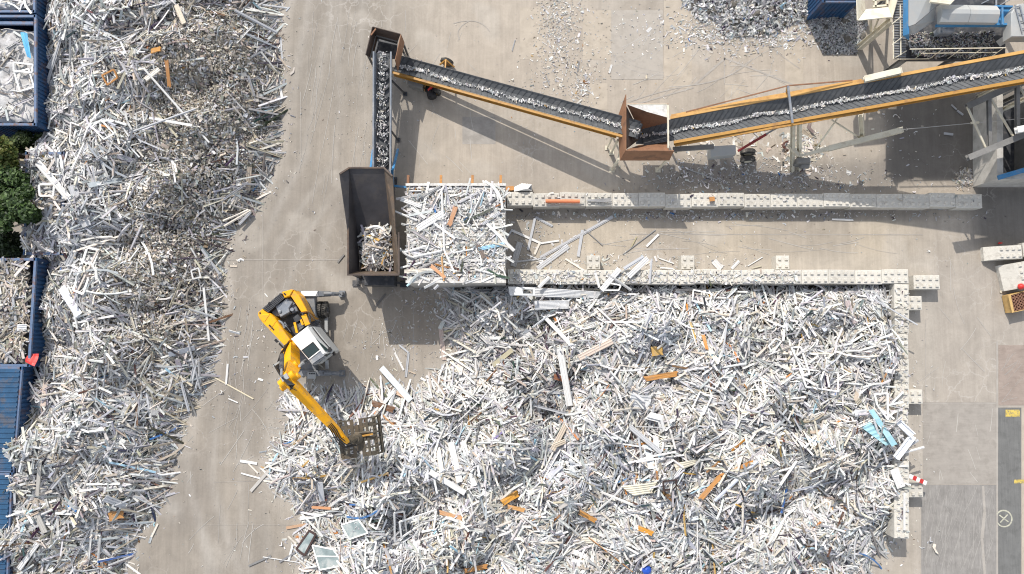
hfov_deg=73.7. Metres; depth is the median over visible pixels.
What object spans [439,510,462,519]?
tan board
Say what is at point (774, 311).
plastic strip
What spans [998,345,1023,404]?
concrete slab
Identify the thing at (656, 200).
concrete block
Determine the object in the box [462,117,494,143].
concrete slab
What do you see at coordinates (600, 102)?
concrete slab
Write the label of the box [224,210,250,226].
plastic strip
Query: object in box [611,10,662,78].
concrete slab
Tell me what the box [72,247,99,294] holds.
window frame
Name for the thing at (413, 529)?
window frame
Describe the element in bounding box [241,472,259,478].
plastic strip
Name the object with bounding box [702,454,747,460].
plastic strip
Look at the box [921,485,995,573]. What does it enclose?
concrete slab
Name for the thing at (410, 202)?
plastic strip
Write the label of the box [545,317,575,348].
white board
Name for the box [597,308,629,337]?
plastic strip
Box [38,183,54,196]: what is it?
window frame
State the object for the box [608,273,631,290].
plastic strip
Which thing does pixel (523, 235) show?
plastic strip
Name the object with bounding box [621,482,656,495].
ribbed sheet
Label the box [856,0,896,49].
cream chute
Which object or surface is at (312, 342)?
roof window frame
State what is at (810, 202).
concrete block
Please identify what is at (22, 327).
white sheet
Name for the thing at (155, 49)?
scrap board
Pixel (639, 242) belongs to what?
plastic strip
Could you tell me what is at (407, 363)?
plastic strip
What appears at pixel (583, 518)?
plastic strip
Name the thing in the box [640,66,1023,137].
belt flakes
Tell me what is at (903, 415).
concrete block
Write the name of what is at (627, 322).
plastic strip
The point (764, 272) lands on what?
concrete block
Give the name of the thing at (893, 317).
concrete block
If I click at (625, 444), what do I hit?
plastic strip
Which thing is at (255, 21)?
scrap board
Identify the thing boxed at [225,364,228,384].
plastic strip
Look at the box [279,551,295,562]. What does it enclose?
plastic strip
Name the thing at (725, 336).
plastic strip
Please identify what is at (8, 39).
pale dust
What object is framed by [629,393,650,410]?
ribbed sheet
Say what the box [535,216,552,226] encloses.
plastic strip
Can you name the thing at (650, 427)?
plastic strip
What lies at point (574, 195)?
concrete block
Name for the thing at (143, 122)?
plastic strip
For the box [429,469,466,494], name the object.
white board
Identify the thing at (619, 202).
concrete block
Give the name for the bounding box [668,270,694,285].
concrete block
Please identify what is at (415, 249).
plastic strip
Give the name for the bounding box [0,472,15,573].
lidded container
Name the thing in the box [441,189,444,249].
plastic strip
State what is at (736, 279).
concrete block
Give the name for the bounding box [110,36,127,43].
plastic strip
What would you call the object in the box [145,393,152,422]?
plastic strip
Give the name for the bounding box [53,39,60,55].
scrap board
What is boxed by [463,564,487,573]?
orange board
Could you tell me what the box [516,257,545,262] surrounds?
plastic strip
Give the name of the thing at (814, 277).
concrete block
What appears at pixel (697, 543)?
plastic strip
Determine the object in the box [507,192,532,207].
concrete block
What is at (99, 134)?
window frame
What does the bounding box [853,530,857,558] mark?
plastic strip
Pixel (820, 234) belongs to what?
slab joint
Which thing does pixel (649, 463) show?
grey board
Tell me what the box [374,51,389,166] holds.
belt flakes
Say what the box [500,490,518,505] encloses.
orange board
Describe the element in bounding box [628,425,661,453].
grey board
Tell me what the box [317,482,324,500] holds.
white sheet
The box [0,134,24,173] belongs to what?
broadleaf tree
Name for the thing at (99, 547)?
plastic strip
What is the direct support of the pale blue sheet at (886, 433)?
on the scrap heap at (307, 457)
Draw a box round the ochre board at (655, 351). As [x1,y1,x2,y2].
[651,346,662,355]
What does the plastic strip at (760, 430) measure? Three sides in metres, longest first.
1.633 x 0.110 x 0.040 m
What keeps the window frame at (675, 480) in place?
on the scrap heap at (307, 457)
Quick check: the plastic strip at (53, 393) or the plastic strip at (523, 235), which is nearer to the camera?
the plastic strip at (53, 393)
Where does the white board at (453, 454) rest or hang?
on the scrap heap at (307, 457)
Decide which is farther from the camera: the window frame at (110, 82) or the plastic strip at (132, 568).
the plastic strip at (132, 568)
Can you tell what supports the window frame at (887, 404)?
on the scrap heap at (307, 457)
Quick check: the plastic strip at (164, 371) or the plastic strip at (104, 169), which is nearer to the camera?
the plastic strip at (104, 169)
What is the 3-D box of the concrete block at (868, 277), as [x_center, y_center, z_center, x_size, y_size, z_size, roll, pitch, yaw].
[23.233,-0.617,44.854,1.730,0.960,0.930,0,85,0]
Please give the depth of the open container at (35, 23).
45.19 m
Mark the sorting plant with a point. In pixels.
(999, 18)
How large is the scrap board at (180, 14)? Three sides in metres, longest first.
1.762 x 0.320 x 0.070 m
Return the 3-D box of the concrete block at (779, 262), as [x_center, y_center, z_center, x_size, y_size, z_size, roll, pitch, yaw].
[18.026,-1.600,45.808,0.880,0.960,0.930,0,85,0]
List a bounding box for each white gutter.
[803,297,826,331]
[893,434,915,459]
[896,420,915,437]
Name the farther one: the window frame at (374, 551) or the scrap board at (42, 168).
the scrap board at (42, 168)
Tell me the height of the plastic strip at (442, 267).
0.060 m
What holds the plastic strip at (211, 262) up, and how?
on the scrap heap at (165, 202)
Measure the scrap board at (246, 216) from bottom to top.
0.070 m
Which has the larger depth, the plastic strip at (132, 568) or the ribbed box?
the ribbed box
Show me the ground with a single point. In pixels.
(282, 244)
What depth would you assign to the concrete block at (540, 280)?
44.47 m
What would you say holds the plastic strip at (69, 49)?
on the scrap heap at (165, 202)
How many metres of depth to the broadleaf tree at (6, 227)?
42.91 m
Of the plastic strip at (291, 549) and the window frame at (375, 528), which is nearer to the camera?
the window frame at (375, 528)
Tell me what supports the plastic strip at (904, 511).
on the wall debris at (709, 282)
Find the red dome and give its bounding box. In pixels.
[1017,284,1023,289]
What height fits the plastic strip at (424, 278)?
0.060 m
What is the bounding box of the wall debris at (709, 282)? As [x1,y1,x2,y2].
[508,192,973,532]
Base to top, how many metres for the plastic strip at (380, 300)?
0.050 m
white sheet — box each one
[17,324,26,330]
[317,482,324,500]
[645,412,666,432]
[854,409,866,416]
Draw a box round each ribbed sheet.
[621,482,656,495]
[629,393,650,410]
[673,460,697,470]
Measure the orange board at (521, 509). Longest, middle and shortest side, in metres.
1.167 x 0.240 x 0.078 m
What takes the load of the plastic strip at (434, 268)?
on the deck scrap at (413, 195)
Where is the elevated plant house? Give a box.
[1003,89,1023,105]
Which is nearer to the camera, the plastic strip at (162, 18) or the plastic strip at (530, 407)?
the plastic strip at (530, 407)
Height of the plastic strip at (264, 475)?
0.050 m
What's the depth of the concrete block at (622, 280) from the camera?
44.46 m
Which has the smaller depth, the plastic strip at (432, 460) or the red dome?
the plastic strip at (432, 460)
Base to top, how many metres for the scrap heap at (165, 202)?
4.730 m
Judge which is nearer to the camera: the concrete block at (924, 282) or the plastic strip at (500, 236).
the plastic strip at (500, 236)
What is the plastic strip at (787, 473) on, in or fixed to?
on the scrap heap at (307, 457)
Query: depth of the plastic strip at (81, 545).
43.28 m
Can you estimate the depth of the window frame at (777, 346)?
43.50 m
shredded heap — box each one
[681,0,808,38]
[803,6,867,54]
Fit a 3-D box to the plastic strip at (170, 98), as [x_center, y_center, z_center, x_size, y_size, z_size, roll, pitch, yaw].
[-21.837,-11.792,44.480,0.120,0.070,6.011,-40,98,-3]
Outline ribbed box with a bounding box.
[514,183,531,191]
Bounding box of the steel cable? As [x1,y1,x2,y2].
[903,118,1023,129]
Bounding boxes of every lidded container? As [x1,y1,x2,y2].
[0,366,39,472]
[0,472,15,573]
[807,0,855,19]
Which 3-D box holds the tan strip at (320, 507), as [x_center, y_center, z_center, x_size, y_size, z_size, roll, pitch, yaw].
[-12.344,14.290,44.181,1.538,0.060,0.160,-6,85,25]
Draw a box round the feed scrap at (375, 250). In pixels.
[357,222,393,271]
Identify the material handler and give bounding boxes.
[258,290,384,458]
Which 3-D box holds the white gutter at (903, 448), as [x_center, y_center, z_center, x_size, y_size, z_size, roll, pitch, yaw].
[24.768,10.095,43.074,0.400,0.160,1.780,38,89,3]
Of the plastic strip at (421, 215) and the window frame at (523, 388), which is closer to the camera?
the plastic strip at (421, 215)
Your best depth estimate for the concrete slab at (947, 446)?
45.29 m
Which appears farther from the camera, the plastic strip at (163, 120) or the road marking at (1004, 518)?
the road marking at (1004, 518)
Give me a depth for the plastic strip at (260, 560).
44.62 m
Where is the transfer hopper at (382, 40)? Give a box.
[365,26,407,71]
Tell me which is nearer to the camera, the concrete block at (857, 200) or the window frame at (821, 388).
the window frame at (821, 388)
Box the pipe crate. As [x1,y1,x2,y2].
[1002,291,1023,312]
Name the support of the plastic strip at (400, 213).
on the deck scrap at (413, 195)
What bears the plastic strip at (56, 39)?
on the scrap heap at (165, 202)
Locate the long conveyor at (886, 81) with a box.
[642,50,1023,172]
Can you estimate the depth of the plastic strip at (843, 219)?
46.49 m
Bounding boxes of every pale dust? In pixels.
[0,0,32,9]
[0,28,33,122]
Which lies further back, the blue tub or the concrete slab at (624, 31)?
the concrete slab at (624, 31)
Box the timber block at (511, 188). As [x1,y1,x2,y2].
[506,186,513,190]
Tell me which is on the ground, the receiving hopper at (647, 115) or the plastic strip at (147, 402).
the receiving hopper at (647, 115)
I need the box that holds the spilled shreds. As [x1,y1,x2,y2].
[907,31,994,58]
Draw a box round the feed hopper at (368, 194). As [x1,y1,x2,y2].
[339,167,407,286]
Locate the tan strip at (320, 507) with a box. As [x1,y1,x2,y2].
[312,506,330,509]
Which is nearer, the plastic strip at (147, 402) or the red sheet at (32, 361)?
the red sheet at (32, 361)
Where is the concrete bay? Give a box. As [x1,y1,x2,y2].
[973,94,1023,186]
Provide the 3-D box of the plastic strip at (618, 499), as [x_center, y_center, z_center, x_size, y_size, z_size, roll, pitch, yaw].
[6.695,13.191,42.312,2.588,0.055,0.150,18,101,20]
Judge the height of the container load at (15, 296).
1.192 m
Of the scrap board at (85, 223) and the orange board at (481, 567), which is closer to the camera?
the orange board at (481, 567)
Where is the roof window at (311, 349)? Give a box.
[303,343,318,357]
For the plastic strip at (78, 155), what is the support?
on the scrap heap at (165, 202)
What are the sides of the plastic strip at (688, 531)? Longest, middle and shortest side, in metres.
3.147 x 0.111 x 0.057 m
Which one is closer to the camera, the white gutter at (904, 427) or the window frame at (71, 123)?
the white gutter at (904, 427)
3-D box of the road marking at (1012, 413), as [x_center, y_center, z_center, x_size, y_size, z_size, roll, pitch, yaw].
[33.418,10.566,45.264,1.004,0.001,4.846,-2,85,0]
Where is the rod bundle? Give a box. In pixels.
[587,198,610,201]
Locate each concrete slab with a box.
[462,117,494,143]
[520,8,544,58]
[583,10,610,59]
[589,83,606,108]
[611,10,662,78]
[664,0,691,87]
[725,83,744,103]
[785,22,802,89]
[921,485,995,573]
[923,402,995,483]
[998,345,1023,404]
[1022,408,1023,573]
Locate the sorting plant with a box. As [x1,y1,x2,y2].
[863,0,1023,70]
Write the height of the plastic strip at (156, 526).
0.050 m
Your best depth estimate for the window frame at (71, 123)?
45.02 m
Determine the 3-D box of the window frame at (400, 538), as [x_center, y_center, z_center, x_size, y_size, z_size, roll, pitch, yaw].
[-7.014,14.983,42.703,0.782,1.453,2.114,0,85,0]
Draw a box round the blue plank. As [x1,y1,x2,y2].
[20,32,30,57]
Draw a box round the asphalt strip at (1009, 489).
[998,408,1020,573]
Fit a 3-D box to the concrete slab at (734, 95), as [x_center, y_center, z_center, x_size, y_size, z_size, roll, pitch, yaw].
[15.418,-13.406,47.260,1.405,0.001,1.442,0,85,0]
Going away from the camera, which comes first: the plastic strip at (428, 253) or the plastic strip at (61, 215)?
the plastic strip at (428, 253)
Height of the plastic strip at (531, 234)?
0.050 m
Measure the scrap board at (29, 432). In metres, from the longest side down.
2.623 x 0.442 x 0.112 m
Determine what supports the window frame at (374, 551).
on the scrap heap at (307, 457)
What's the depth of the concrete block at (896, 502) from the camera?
43.28 m
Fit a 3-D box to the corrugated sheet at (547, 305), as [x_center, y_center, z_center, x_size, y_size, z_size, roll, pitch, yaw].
[2.603,1.174,44.359,2.295,0.301,0.638,0,85,0]
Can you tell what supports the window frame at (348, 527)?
on the scrap heap at (307, 457)
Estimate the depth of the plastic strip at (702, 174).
46.74 m
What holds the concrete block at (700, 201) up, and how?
on the ground
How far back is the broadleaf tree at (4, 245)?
44.27 m
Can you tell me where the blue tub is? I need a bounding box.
[642,566,651,573]
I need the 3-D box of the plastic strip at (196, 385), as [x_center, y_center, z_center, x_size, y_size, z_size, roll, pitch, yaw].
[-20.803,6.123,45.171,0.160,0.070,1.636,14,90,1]
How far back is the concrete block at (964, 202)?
45.77 m
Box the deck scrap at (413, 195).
[396,178,513,288]
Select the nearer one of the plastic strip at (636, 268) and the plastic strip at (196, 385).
the plastic strip at (636, 268)
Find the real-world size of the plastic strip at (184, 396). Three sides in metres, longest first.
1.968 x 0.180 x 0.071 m
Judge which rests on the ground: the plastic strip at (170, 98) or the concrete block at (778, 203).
the concrete block at (778, 203)
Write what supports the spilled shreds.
on the sorting plant
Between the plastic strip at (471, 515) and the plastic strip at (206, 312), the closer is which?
the plastic strip at (471, 515)
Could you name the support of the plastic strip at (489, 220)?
on the deck scrap at (413, 195)
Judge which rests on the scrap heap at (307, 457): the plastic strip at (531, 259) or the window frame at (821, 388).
the window frame at (821, 388)
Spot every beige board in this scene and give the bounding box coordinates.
[550,422,567,450]
[552,439,565,447]
[577,338,613,360]
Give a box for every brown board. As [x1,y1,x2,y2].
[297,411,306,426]
[372,400,394,412]
[554,374,569,381]
[643,371,677,380]
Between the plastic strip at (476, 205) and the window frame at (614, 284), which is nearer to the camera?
the plastic strip at (476, 205)
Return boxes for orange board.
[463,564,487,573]
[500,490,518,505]
[507,504,525,511]
[579,510,596,522]
[638,525,653,535]
[698,474,721,499]
[701,334,707,349]
[720,460,752,476]
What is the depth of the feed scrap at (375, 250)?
43.22 m
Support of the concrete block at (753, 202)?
on the ground
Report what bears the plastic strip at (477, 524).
on the scrap heap at (307, 457)
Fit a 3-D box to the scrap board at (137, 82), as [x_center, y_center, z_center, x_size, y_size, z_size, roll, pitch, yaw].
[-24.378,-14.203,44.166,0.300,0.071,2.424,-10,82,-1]
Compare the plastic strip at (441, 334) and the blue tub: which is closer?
the blue tub
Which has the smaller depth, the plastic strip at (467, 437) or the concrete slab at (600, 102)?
the plastic strip at (467, 437)
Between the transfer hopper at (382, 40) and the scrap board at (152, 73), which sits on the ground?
the transfer hopper at (382, 40)
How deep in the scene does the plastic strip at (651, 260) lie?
44.27 m
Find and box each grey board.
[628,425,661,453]
[644,445,654,468]
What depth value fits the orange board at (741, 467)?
41.66 m
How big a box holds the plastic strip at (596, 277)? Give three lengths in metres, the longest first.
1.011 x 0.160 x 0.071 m
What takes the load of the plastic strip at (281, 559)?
on the ground
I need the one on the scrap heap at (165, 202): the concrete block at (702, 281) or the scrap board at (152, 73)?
the scrap board at (152, 73)
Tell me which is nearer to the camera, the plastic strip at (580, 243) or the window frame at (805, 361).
the window frame at (805, 361)
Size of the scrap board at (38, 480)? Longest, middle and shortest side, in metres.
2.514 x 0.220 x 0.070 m
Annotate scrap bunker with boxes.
[406,175,505,287]
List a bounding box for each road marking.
[997,510,1012,526]
[1006,410,1023,482]
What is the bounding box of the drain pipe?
[546,199,579,202]
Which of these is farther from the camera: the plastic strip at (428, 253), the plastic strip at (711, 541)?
the plastic strip at (711, 541)
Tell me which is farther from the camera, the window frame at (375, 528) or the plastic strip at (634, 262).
the plastic strip at (634, 262)
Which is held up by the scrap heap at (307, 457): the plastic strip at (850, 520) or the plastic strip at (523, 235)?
the plastic strip at (850, 520)
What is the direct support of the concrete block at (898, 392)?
on the concrete block
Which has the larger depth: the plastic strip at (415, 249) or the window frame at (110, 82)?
the window frame at (110, 82)
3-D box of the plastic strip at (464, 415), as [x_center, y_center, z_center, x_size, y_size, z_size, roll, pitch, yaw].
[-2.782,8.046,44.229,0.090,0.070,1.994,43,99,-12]
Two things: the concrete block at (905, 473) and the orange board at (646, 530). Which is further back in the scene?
the concrete block at (905, 473)
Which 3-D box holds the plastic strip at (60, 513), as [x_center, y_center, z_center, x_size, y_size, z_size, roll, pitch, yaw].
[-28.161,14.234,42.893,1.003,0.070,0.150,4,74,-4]
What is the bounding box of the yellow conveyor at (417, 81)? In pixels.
[392,56,642,149]
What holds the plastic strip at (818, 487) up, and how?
on the scrap heap at (307, 457)
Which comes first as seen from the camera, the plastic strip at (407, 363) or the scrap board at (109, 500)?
the scrap board at (109, 500)
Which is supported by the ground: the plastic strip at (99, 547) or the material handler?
the material handler
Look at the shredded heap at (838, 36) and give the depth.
47.35 m
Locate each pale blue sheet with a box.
[862,422,889,444]
[868,409,896,445]
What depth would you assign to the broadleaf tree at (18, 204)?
42.57 m
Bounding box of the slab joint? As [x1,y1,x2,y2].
[224,10,997,573]
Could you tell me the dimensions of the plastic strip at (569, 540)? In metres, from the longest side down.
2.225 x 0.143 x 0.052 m
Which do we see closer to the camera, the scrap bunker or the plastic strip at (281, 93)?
the scrap bunker
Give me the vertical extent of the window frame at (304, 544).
0.570 m
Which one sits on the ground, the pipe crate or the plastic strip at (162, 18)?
the pipe crate
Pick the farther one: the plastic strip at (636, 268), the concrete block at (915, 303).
the concrete block at (915, 303)
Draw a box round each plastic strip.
[38,390,68,396]
[42,427,87,429]
[44,200,46,224]
[47,27,65,52]
[49,213,74,215]
[54,555,93,572]
[55,512,71,514]
[57,474,68,499]
[69,29,70,64]
[69,140,85,174]
[71,521,94,562]
[80,100,85,118]
[88,518,93,558]
[96,366,98,397]
[97,536,101,557]
[100,159,109,179]
[100,365,106,406]
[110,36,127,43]
[124,562,140,573]
[129,108,195,133]
[142,111,146,138]
[143,68,209,142]
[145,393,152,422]
[147,1,171,18]
[149,117,192,126]
[151,523,158,536]
[154,8,170,28]
[159,313,214,329]
[159,358,191,374]
[180,383,189,410]
[187,341,200,388]
[194,367,201,391]
[201,249,220,274]
[203,287,209,340]
[213,377,253,398]
[223,209,248,221]
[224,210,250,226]
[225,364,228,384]
[240,460,256,464]
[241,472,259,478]
[248,555,270,566]
[250,469,268,491]
[263,556,299,562]
[276,57,282,96]
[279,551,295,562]
[280,37,282,58]
[286,523,308,528]
[288,544,293,560]
[329,492,353,506]
[375,294,385,306]
[394,352,403,369]
[395,211,416,220]
[400,197,421,207]
[404,245,426,252]
[404,268,433,272]
[405,353,409,376]
[410,206,425,218]
[411,250,441,258]
[411,273,429,281]
[416,210,444,231]
[419,257,440,268]
[420,185,440,198]
[420,447,437,463]
[426,425,445,467]
[430,264,445,278]
[438,326,445,359]
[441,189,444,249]
[441,257,444,280]
[441,387,456,421]
[444,250,454,272]
[447,206,457,225]
[453,517,493,533]
[458,401,479,421]
[459,430,471,451]
[464,506,477,524]
[467,190,483,223]
[473,330,496,352]
[476,244,485,258]
[478,242,503,250]
[482,211,500,224]
[484,196,496,206]
[486,223,514,250]
[510,241,522,266]
[511,229,540,242]
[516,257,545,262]
[527,218,535,249]
[530,397,531,416]
[533,404,567,414]
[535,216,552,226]
[537,244,569,269]
[538,276,549,287]
[540,215,612,257]
[541,240,558,243]
[559,524,578,555]
[565,258,582,269]
[576,303,610,325]
[577,230,583,256]
[580,517,605,519]
[589,428,604,454]
[593,506,610,521]
[594,272,599,287]
[595,485,623,512]
[596,439,643,447]
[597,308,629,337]
[599,267,621,291]
[600,491,638,508]
[606,321,656,323]
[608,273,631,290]
[613,407,640,411]
[614,474,627,514]
[623,230,655,254]
[623,255,643,269]
[625,448,659,477]
[627,256,649,278]
[636,426,672,428]
[638,362,651,384]
[646,234,658,246]
[649,259,652,282]
[658,299,673,322]
[664,517,695,536]
[681,330,687,364]
[688,169,716,179]
[693,532,725,548]
[697,521,697,570]
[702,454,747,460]
[709,375,729,408]
[712,259,722,268]
[713,460,758,501]
[721,491,755,512]
[722,317,727,352]
[731,260,739,269]
[735,521,762,527]
[749,426,774,434]
[761,378,768,410]
[773,299,777,319]
[776,460,797,490]
[807,477,828,496]
[823,498,854,518]
[832,218,853,220]
[845,416,858,437]
[846,515,854,526]
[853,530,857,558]
[854,337,880,364]
[872,298,917,324]
[903,493,905,529]
[905,446,924,452]
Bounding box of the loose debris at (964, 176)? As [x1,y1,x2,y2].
[124,0,986,573]
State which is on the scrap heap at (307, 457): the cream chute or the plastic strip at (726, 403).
the plastic strip at (726, 403)
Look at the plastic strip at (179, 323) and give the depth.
44.37 m
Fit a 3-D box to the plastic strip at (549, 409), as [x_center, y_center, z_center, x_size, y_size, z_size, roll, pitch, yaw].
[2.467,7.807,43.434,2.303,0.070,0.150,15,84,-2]
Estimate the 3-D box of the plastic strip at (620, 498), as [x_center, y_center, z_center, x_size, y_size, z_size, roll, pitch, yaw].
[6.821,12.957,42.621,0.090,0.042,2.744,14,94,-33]
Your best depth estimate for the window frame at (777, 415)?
42.23 m
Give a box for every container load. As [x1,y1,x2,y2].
[0,0,32,13]
[0,29,33,120]
[0,255,40,363]
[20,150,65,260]
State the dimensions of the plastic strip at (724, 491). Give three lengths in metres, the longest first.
3.714 x 0.200 x 0.070 m
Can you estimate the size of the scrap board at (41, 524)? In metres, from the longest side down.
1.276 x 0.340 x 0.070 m
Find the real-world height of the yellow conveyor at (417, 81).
3.951 m
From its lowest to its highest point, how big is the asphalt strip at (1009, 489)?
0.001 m
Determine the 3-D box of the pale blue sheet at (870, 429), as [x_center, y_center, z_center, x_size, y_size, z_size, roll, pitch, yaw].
[22.952,9.244,42.718,2.449,0.331,0.621,38,86,3]
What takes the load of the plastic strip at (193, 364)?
on the scrap heap at (165, 202)
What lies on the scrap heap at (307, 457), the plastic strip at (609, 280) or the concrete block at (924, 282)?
the plastic strip at (609, 280)
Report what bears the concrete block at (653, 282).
on the concrete block
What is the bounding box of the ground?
[0,0,1023,573]
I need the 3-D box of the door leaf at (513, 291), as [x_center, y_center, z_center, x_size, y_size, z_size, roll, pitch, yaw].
[0.616,0.261,43.655,1.717,0.545,0.621,0,85,0]
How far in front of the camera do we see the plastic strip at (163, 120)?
44.27 m
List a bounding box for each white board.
[379,365,412,402]
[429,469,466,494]
[436,447,444,474]
[448,441,462,482]
[461,441,476,486]
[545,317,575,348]
[557,348,572,406]
[890,467,904,488]
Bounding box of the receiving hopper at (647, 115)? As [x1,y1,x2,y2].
[609,95,673,172]
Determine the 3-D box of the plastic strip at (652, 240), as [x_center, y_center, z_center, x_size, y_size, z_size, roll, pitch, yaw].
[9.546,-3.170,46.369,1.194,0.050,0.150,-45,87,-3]
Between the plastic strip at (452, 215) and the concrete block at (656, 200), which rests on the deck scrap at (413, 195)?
the plastic strip at (452, 215)
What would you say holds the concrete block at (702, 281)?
on the concrete block
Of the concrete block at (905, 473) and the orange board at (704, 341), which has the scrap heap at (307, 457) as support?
the orange board at (704, 341)
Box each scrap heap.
[0,0,289,573]
[260,281,912,573]
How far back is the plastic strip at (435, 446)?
43.48 m
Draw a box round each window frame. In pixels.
[13,62,33,72]
[14,68,33,91]
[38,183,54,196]
[69,122,82,144]
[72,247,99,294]
[91,119,114,139]
[101,69,117,85]
[190,267,200,279]
[296,530,315,555]
[302,342,319,358]
[312,545,341,569]
[341,519,368,539]
[364,541,376,568]
[368,508,385,529]
[393,511,406,542]
[399,509,436,537]
[506,383,524,389]
[605,282,620,290]
[662,479,677,490]
[692,289,712,305]
[692,391,711,414]
[768,338,781,352]
[772,396,789,416]
[791,346,809,375]
[799,368,838,391]
[873,392,888,419]
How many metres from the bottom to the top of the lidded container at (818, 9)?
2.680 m
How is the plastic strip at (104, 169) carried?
on the scrap heap at (165, 202)
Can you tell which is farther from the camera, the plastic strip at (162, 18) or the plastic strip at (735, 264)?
the plastic strip at (735, 264)
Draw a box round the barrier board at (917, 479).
[909,474,926,484]
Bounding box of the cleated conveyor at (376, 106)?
[370,51,406,187]
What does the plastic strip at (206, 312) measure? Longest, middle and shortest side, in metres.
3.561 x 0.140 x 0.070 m
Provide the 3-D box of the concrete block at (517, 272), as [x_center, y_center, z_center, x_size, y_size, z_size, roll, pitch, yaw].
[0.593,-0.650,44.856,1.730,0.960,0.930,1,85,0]
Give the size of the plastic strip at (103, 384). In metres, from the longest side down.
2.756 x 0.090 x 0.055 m
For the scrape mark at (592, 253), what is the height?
0.004 m
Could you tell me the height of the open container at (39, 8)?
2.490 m
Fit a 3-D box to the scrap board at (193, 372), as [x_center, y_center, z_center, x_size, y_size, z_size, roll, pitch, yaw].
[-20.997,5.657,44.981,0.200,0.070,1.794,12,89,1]
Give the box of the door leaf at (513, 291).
[508,286,534,295]
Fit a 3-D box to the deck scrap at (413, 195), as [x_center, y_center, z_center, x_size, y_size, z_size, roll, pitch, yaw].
[-3.554,-3.359,42.429,7.414,0.774,6.984,0,85,0]
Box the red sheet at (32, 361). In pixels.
[25,354,38,365]
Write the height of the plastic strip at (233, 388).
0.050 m
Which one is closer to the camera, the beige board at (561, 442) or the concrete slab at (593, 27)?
the beige board at (561, 442)
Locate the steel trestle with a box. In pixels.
[964,78,1023,160]
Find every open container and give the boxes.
[0,0,48,18]
[0,15,50,136]
[0,258,49,366]
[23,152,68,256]
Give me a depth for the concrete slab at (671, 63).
47.53 m
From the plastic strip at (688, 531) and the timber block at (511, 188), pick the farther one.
the timber block at (511, 188)
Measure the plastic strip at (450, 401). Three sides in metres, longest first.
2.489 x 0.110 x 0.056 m
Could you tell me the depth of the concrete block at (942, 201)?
45.77 m
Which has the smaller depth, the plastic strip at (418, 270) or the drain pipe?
the plastic strip at (418, 270)
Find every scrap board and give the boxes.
[17,542,38,570]
[27,430,36,468]
[34,513,47,533]
[35,160,70,199]
[35,461,41,495]
[46,47,63,69]
[47,37,61,83]
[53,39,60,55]
[58,285,81,317]
[64,249,76,267]
[68,184,90,227]
[102,495,127,508]
[108,511,123,521]
[132,50,139,84]
[144,67,160,80]
[150,46,160,53]
[164,59,170,86]
[174,4,185,24]
[189,359,197,385]
[234,9,277,33]
[238,211,251,224]
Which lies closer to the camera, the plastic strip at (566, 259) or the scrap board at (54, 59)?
the scrap board at (54, 59)
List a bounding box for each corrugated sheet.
[534,300,569,309]
[535,288,600,297]
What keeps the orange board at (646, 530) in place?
on the scrap heap at (307, 457)
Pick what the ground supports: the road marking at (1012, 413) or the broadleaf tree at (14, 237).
the broadleaf tree at (14, 237)
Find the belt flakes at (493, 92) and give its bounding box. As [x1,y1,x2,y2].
[395,64,639,133]
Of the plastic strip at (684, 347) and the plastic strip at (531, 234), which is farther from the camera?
the plastic strip at (531, 234)
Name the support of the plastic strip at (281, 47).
on the ground
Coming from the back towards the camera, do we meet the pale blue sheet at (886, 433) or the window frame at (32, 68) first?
the window frame at (32, 68)
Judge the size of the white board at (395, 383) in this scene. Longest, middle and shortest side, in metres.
2.954 x 0.400 x 0.060 m
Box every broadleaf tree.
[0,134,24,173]
[0,163,32,194]
[0,195,38,233]
[0,231,12,256]
[0,231,22,261]
[2,182,42,223]
[9,130,42,154]
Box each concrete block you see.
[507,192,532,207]
[508,269,533,284]
[533,193,559,209]
[534,270,560,284]
[559,192,585,208]
[561,270,587,284]
[585,193,611,208]
[586,256,599,269]
[587,270,614,285]
[611,193,638,208]
[614,269,640,284]
[637,193,664,208]
[639,270,667,284]
[663,194,691,209]
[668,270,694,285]
[678,256,694,269]
[691,193,717,208]
[694,269,720,284]
[716,193,743,208]
[718,270,747,284]
[740,194,770,209]
[747,269,774,284]
[767,194,796,209]
[771,256,789,269]
[771,270,801,284]
[793,194,823,209]
[799,270,828,284]
[822,193,849,208]
[825,270,854,284]
[844,194,876,209]
[853,270,881,284]
[871,194,902,209]
[880,269,908,284]
[887,284,908,308]
[887,510,908,538]
[888,309,908,333]
[888,383,908,409]
[889,460,908,486]
[890,488,908,512]
[891,359,908,383]
[892,435,908,460]
[894,334,908,358]
[894,409,907,434]
[898,194,928,209]
[907,275,939,289]
[909,296,921,310]
[909,389,922,403]
[909,480,922,496]
[927,193,955,208]
[948,194,981,209]
[980,245,1022,260]
[995,261,1023,290]
[1013,243,1023,257]
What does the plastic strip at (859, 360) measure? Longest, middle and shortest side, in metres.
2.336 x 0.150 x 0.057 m
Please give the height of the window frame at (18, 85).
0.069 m
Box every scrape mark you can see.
[188,11,991,565]
[924,353,1022,571]
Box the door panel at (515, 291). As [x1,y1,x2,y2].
[508,286,534,295]
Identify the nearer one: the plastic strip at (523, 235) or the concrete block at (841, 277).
the concrete block at (841, 277)
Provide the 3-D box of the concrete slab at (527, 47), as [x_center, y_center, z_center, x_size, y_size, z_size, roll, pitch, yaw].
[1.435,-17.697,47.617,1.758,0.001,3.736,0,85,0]
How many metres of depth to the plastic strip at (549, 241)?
46.37 m
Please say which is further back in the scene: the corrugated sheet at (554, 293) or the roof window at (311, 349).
the corrugated sheet at (554, 293)

